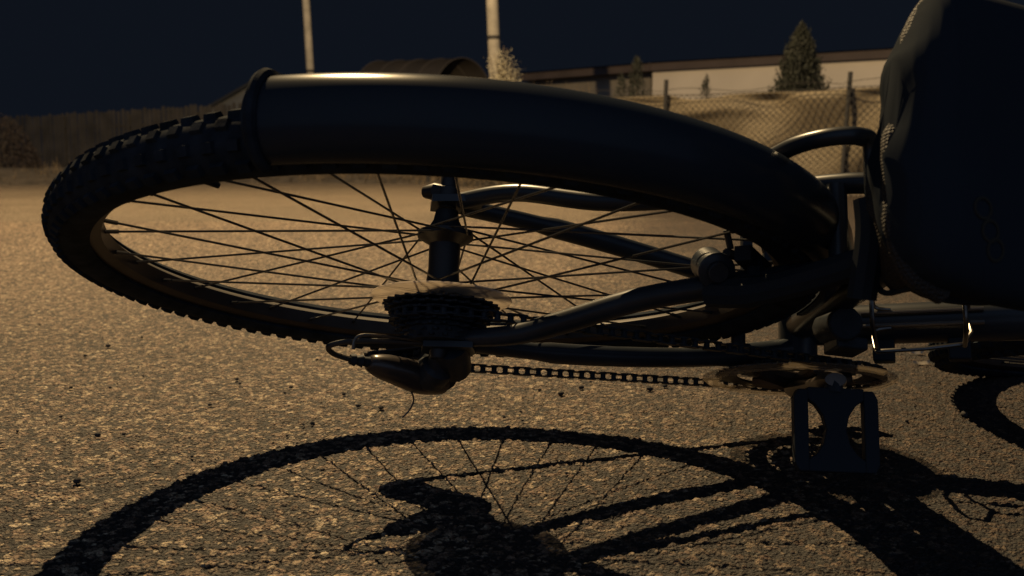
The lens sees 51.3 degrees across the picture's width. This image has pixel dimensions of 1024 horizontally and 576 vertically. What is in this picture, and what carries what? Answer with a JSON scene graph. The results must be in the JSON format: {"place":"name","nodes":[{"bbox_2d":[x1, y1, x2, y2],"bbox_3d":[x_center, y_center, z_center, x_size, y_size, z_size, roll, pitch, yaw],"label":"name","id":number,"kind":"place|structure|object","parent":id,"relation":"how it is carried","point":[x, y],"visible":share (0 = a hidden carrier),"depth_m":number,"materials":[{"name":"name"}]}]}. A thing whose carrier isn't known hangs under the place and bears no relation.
{"place":"outdoors","nodes":[
{"label":"outdoors","id":0,"kind":"place"},
{"bbox_2d":[197,73,282,115],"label":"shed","id":1,"kind":"structure","parent":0,"point":[236,96],"depth_m":31.55,"materials":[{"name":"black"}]},
{"bbox_2d":[360,57,487,78],"bbox_3d":[-2.250,-4.343,26.562,3.461,2.679,1.078,2,7,20],"label":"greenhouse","id":2,"kind":"object","parent":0,"point":[463,66],"visible":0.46,"depth_m":26.31,"materials":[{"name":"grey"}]},
{"bbox_2d":[0,183,863,221],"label":"ground","id":3,"kind":"structure","parent":0,"point":[21,203],"depth_m":8.24,"materials":[{"name":"grey asphalt"}]},
{"bbox_2d":[520,48,892,99],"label":"building","id":4,"kind":"structure","parent":3,"relation":"on","point":[750,73],"depth_m":25.28,"materials":[{"name":"beige paint"}]},
{"bbox_2d":[0,156,863,195],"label":"verge","id":5,"kind":"structure","parent":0,"point":[27,178],"depth_m":18.18,"materials":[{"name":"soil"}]},
{"bbox_2d":[0,113,43,167],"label":"dark bush","id":6,"kind":"object","parent":5,"relation":"on","point":[9,156],"visible":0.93,"depth_m":21.35,"materials":[{"name":"green plant"}]},
{"bbox_2d":[0,102,241,167],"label":"picket fence","id":7,"kind":"object","parent":5,"relation":"on","point":[90,134],"visible":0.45,"depth_m":23.33,"materials":[{"name":"brown wood"}]},
{"bbox_2d":[302,0,313,73],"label":"utility pole","id":8,"kind":"object","parent":5,"relation":"on","point":[308,37],"visible":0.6,"depth_m":20.33,"materials":[{"name":"grey concrete"}]},
{"bbox_2d":[486,0,500,183],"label":"utility pole","id":9,"kind":"object","parent":5,"relation":"on","point":[493,31],"visible":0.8,"depth_m":15.02,"materials":[{"name":"grey concrete"}]},
{"bbox_2d":[483,42,523,81],"bbox_3d":[-0.120,-2.526,14.945,0.676,1.827,0.466,0,7,0],"label":"climbing bush","id":10,"kind":"object","parent":9,"relation":"attached to","point":[504,74],"visible":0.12,"depth_m":14.86,"materials":[{"name":"beige plant"}]},
{"bbox_2d":[533,80,597,93],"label":"dry weeds","id":11,"kind":"object","parent":5,"relation":"on","point":[575,87],"visible":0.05,"depth_m":13.99,"materials":[{"name":"brown plant"}]},
{"bbox_2d":[614,71,627,97],"bbox_3d":[1.487,-2.286,14.713,0.502,1.401,0.448,0,7,0],"label":"conifer tree","id":12,"kind":"object","parent":5,"relation":"on","point":[619,89],"visible":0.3,"depth_m":14.66,"materials":[{"name":"green plant"}]},
{"bbox_2d":[625,55,650,96],"bbox_3d":[1.710,-2.418,14.847,0.585,1.633,0.575,2,7,17],"label":"conifer tree","id":13,"kind":"object","parent":5,"relation":"on","point":[637,65],"visible":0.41,"depth_m":14.73,"materials":[{"name":"green plant"}]},
{"bbox_2d":[426,72,880,181],"bbox_3d":[3.033,-1.757,11.868,10.797,1.262,0.155,5,8,38],"label":"chain link fence","id":14,"kind":"object","parent":5,"relation":"on","point":[845,123],"visible":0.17,"depth_m":11.76,"materials":[{"name":"black metal"}]},
{"bbox_2d":[617,87,880,175],"bbox_3d":[3.875,-1.657,11.307,7.301,0.992,0.169,5,8,39],"label":"tarpaulin","id":15,"kind":"object","parent":14,"relation":"hanging from","point":[836,109],"visible":0.24,"depth_m":11.88,"materials":[{"name":"beige fabric"}]},
{"bbox_2d":[698,73,712,99],"bbox_3d":[2.684,-2.288,14.800,0.417,1.386,0.391,0,7,0],"label":"conifer tree","id":16,"kind":"object","parent":5,"relation":"on","point":[706,84],"visible":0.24,"depth_m":14.75,"materials":[{"name":"green plant"}]},
{"bbox_2d":[768,19,831,91],"bbox_3d":[3.728,-2.490,13.928,1.461,1.985,1.499,0,7,0],"label":"conifer tree","id":17,"kind":"object","parent":5,"relation":"on","point":[801,63],"visible":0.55,"depth_m":13.72,"materials":[{"name":"green plant"}]},
{"bbox_2d":[0,222,1023,575],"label":"road","id":18,"kind":"structure","parent":0,"point":[944,484],"depth_m":1.17,"materials":[{"name":"grey asphalt"}]},
{"bbox_2d":[73,477,80,483],"bbox_3d":[-0.428,0.190,1.051,0.007,0.006,0.010,1,7,11],"label":"pebble","id":19,"kind":"object","parent":18,"relation":"on","point":[76,480],"visible":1,"depth_m":1.05,"materials":[{"name":"grey stone"}]},
{"bbox_2d":[41,0,1023,474],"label":"bicycle","id":20,"kind":"object","parent":18,"relation":"on","point":[943,160],"visible":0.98,"depth_m":0.76,"materials":[{"name":"metal"}]},
{"bbox_2d":[865,180,912,295],"bbox_3d":[0.288,-0.054,0.742,0.109,0.122,0.071,7,-14,-17],"label":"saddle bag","id":21,"kind":"object","parent":20,"relation":"attached to","point":[894,283],"visible":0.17,"depth_m":0.72,"materials":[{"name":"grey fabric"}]},
{"bbox_2d":[960,411,967,416],"bbox_3d":[0.563,0.157,1.328,0.009,0.008,0.011,-1,7,-9],"label":"pebble","id":22,"kind":"object","parent":18,"relation":"on","point":[963,414],"visible":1,"depth_m":1.32,"materials":[{"name":"grey stone"}]},
{"bbox_2d":[0,0,1023,165],"label":"sky","id":23,"kind":"structure","parent":0,"point":[57,57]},
{"bbox_2d":[913,360,929,364],"bbox_3d":[0.642,0.115,1.672,0.030,0.006,0.013,-1,18,-13],"label":"dry leaf","id":24,"kind":"object","parent":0,"point":[922,362],"visible":0.98,"depth_m":1.67,"materials":[{"name":"brown plant"}]}
]}

